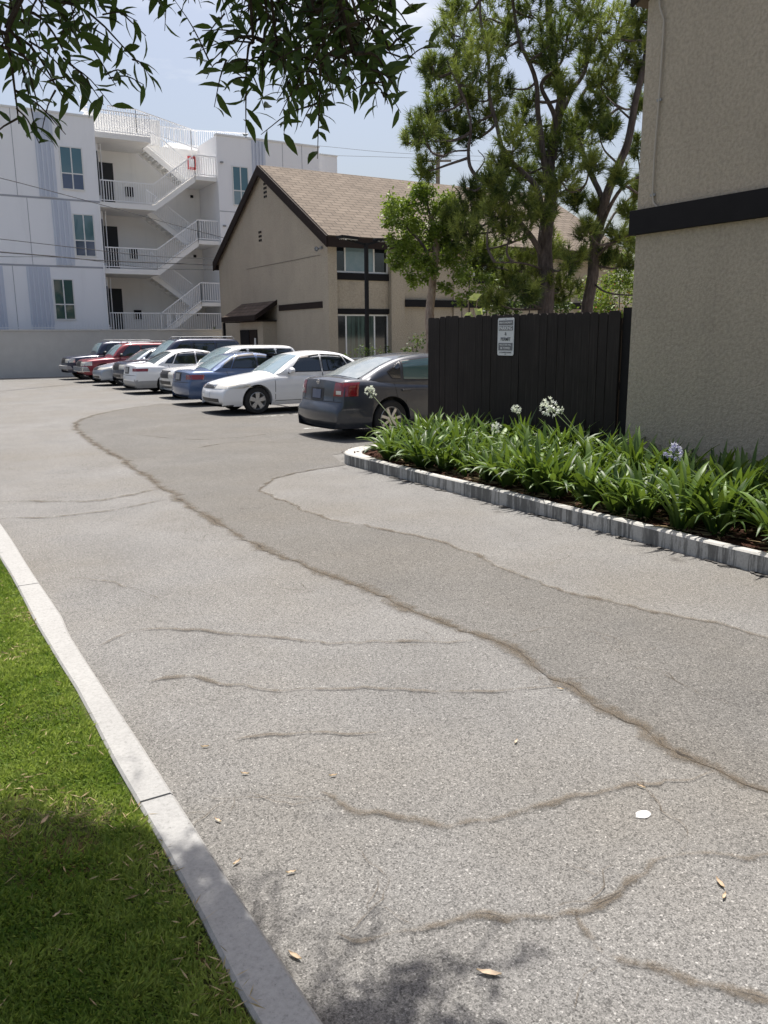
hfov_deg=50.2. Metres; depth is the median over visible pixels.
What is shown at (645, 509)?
lily plant
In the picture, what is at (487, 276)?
leafy shrub
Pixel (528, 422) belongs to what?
lily plant
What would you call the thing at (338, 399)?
saloon car
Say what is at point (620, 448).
lily plant
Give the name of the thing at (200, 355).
side window
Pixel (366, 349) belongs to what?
window shrub
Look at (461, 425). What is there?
lily plant
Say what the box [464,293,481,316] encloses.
pale leaf plant
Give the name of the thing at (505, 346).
parking sign
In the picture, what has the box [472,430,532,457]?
lily plant
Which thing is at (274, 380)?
white saloon
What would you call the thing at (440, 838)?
driveway
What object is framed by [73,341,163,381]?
red suv
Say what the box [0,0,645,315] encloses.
sky
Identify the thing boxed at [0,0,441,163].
overhanging tree
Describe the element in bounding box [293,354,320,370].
side window
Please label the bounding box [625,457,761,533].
lily plant
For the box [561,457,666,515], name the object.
lily plant
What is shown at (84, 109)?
roof antenna
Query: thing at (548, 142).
pine tree
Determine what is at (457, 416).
lily plant
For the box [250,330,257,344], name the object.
door
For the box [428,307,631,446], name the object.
board fence
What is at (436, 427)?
lily plant
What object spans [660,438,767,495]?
lily plant
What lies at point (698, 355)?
stucco building
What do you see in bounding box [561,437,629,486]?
lily plant
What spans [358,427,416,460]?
lily plant
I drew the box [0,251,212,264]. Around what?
overhead cable
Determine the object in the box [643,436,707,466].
lily plant
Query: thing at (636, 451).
lily plant
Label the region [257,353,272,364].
side window
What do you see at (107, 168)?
doorway
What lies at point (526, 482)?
lily plant
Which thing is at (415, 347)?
entrance shrub
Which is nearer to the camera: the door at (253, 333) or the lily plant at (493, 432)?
the lily plant at (493, 432)
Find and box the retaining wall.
[0,329,221,377]
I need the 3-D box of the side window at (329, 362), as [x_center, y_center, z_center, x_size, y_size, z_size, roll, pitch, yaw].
[-1.204,-3.681,20.129,0.713,0.382,0.169,-8,14,-30]
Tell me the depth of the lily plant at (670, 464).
8.39 m
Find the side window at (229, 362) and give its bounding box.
[223,357,232,366]
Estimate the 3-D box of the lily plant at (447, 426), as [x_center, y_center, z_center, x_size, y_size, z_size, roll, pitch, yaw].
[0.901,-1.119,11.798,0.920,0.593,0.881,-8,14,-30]
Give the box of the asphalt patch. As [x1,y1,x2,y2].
[76,404,767,790]
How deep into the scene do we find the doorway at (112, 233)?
45.15 m
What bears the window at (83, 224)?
in the apartment block
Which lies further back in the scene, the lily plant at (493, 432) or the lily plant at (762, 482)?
the lily plant at (493, 432)
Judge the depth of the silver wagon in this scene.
25.04 m
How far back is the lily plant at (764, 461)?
7.63 m
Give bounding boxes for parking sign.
[497,318,514,355]
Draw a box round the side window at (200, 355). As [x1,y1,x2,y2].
[196,352,208,360]
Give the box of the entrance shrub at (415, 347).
[399,332,425,351]
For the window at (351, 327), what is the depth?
32.19 m
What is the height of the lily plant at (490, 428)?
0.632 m
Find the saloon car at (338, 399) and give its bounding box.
[298,352,427,436]
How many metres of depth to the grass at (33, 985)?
2.50 m
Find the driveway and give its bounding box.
[0,376,767,1023]
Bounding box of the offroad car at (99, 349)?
[58,339,150,379]
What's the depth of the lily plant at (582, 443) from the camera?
9.30 m
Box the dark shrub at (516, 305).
[482,279,575,315]
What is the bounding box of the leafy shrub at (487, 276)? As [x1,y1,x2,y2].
[451,262,504,316]
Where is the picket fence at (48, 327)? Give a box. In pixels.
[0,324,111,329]
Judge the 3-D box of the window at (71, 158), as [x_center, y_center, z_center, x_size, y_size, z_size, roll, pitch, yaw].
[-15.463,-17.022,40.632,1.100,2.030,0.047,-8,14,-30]
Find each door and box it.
[240,330,249,344]
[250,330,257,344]
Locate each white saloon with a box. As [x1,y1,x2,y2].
[123,349,209,393]
[202,350,353,413]
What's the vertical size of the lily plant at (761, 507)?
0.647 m
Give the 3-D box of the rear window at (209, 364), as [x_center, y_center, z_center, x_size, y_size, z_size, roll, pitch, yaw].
[-4.681,-4.073,22.332,0.599,0.386,1.241,-8,14,-30]
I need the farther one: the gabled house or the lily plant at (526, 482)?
the gabled house
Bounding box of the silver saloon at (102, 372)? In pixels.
[92,347,156,385]
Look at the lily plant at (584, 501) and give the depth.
7.96 m
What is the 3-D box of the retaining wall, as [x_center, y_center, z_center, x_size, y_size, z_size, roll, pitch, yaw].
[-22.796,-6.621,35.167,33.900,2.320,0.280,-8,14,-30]
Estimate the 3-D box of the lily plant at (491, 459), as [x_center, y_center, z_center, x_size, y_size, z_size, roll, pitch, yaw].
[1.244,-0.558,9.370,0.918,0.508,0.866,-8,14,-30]
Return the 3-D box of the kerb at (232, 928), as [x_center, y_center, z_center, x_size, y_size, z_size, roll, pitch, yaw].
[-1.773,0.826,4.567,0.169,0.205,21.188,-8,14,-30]
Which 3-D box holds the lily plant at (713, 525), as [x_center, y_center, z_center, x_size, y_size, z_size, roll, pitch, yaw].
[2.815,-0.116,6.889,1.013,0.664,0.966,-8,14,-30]
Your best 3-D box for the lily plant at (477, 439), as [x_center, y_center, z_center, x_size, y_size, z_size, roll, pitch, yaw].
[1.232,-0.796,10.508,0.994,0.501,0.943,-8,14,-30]
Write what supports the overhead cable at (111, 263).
attached to the gabled house
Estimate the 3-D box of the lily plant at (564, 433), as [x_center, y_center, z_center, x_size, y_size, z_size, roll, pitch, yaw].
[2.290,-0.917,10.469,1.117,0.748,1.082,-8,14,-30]
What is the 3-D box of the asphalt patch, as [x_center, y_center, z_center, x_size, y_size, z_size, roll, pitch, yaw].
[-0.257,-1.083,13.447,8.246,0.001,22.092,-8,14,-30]
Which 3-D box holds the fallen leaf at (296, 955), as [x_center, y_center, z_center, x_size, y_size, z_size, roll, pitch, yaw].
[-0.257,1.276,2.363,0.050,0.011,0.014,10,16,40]
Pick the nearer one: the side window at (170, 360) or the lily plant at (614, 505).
the lily plant at (614, 505)
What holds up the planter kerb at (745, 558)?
on the ground
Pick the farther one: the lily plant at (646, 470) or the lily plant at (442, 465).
the lily plant at (442, 465)
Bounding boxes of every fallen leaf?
[288,950,301,958]
[477,968,501,974]
[716,876,724,887]
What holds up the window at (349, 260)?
in the gabled house
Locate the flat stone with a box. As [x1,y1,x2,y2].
[636,810,650,818]
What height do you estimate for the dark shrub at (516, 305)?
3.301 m
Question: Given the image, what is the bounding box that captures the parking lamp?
[336,235,394,356]
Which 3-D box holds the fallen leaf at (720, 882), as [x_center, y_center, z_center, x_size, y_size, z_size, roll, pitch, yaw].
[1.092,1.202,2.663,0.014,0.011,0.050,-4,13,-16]
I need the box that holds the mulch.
[341,449,767,548]
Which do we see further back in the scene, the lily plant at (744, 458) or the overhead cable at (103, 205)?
the overhead cable at (103, 205)
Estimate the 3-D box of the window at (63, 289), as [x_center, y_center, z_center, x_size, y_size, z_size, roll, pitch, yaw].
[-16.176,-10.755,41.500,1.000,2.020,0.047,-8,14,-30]
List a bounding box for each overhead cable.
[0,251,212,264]
[0,256,202,269]
[1,178,222,237]
[1,239,210,258]
[324,146,616,158]
[362,156,633,168]
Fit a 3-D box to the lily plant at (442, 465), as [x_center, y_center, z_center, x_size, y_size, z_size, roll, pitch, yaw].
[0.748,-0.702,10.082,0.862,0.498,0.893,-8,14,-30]
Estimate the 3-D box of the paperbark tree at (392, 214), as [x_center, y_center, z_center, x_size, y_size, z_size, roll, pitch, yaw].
[1.079,-5.330,20.306,2.490,5.657,2.156,0,12,4]
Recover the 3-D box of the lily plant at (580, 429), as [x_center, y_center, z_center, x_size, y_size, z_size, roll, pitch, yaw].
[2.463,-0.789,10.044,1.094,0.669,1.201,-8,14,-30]
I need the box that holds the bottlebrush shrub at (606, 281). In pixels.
[577,250,634,317]
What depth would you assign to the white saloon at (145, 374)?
26.58 m
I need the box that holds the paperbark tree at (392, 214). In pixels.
[378,181,477,352]
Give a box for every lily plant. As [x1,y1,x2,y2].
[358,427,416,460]
[364,385,448,441]
[367,414,426,439]
[379,423,434,464]
[385,420,465,468]
[396,406,458,431]
[414,415,475,455]
[415,434,478,473]
[421,415,475,433]
[422,412,494,452]
[435,410,461,430]
[437,431,487,476]
[440,420,493,441]
[442,407,500,434]
[442,433,498,455]
[458,416,534,446]
[458,443,547,487]
[461,441,513,482]
[472,415,514,437]
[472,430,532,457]
[478,432,572,495]
[487,421,561,459]
[489,408,548,441]
[494,404,584,460]
[509,442,603,499]
[524,413,602,445]
[529,425,606,472]
[539,396,642,466]
[541,450,621,508]
[542,442,584,464]
[545,423,617,451]
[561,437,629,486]
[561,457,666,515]
[569,454,642,497]
[573,423,659,461]
[586,426,684,482]
[597,455,679,521]
[619,460,694,507]
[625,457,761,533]
[631,434,721,499]
[641,449,732,511]
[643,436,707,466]
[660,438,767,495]
[663,442,767,524]
[667,464,767,539]
[695,438,767,512]
[696,448,751,462]
[716,481,767,548]
[719,447,767,484]
[725,477,767,530]
[754,465,767,504]
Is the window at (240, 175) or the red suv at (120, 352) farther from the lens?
the window at (240, 175)
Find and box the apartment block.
[0,104,337,329]
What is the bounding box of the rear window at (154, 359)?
[145,351,170,363]
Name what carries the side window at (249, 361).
in the blue saloon at (188, 383)
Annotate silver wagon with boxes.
[159,345,294,391]
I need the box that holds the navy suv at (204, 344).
[112,336,238,388]
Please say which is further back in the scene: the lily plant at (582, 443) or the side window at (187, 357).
the side window at (187, 357)
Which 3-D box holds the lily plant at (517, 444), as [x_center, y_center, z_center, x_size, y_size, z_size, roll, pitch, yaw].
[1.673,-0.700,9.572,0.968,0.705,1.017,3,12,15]
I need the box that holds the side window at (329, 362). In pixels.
[320,354,345,369]
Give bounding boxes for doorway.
[99,162,114,201]
[104,226,119,268]
[108,288,123,328]
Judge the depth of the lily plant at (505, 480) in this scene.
9.03 m
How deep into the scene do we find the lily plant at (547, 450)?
9.40 m
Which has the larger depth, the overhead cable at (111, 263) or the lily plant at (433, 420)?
the overhead cable at (111, 263)
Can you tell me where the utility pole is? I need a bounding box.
[429,152,450,183]
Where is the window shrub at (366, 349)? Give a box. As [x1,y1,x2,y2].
[343,343,394,357]
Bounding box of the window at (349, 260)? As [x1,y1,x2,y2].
[336,247,387,273]
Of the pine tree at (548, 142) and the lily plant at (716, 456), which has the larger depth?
the pine tree at (548, 142)
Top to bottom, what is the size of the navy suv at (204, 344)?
1.830 m
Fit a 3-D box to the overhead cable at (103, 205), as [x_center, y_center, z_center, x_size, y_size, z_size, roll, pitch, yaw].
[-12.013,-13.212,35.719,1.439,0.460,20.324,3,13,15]
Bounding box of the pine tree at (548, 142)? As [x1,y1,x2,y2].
[396,0,647,315]
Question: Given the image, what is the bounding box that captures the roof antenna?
[80,95,87,114]
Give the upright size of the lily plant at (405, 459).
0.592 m
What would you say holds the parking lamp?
on the ground
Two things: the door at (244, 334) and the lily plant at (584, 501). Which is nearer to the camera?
the lily plant at (584, 501)
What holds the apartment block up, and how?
on the ground
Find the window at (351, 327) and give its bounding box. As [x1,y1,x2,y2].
[338,314,387,358]
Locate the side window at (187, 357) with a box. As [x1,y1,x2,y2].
[174,352,194,362]
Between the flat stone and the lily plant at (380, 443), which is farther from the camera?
the lily plant at (380, 443)
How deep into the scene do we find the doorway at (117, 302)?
45.85 m
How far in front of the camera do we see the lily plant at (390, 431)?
11.89 m
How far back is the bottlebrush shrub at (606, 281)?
21.83 m
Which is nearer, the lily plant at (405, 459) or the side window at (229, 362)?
the lily plant at (405, 459)
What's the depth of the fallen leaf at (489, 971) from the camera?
2.30 m
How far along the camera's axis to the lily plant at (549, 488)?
8.37 m
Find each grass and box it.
[0,560,258,1023]
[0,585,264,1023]
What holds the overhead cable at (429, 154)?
attached to the utility pole
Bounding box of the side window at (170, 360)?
[166,355,174,362]
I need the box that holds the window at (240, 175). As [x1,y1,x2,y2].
[232,165,248,205]
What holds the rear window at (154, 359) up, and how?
in the white saloon at (145, 374)
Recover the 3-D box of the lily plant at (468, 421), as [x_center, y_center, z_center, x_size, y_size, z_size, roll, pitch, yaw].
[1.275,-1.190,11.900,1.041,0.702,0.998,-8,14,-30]
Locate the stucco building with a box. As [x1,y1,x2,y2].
[625,0,767,467]
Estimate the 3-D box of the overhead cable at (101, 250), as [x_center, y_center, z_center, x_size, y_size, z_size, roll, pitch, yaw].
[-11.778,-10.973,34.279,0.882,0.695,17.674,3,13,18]
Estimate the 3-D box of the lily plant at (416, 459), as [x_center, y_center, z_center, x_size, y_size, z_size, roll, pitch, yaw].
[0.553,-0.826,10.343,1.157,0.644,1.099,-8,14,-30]
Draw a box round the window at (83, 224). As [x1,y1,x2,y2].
[72,213,96,256]
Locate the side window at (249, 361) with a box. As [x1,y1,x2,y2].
[232,353,256,367]
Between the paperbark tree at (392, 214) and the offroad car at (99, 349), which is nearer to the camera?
the paperbark tree at (392, 214)
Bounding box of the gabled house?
[212,165,631,360]
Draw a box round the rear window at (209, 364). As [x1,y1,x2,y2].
[195,355,228,369]
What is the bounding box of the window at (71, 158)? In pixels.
[58,145,84,190]
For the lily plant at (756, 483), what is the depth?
7.08 m
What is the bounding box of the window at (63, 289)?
[52,278,75,319]
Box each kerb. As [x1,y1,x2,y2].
[0,524,322,1023]
[344,445,767,574]
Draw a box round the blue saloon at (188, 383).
[172,352,278,399]

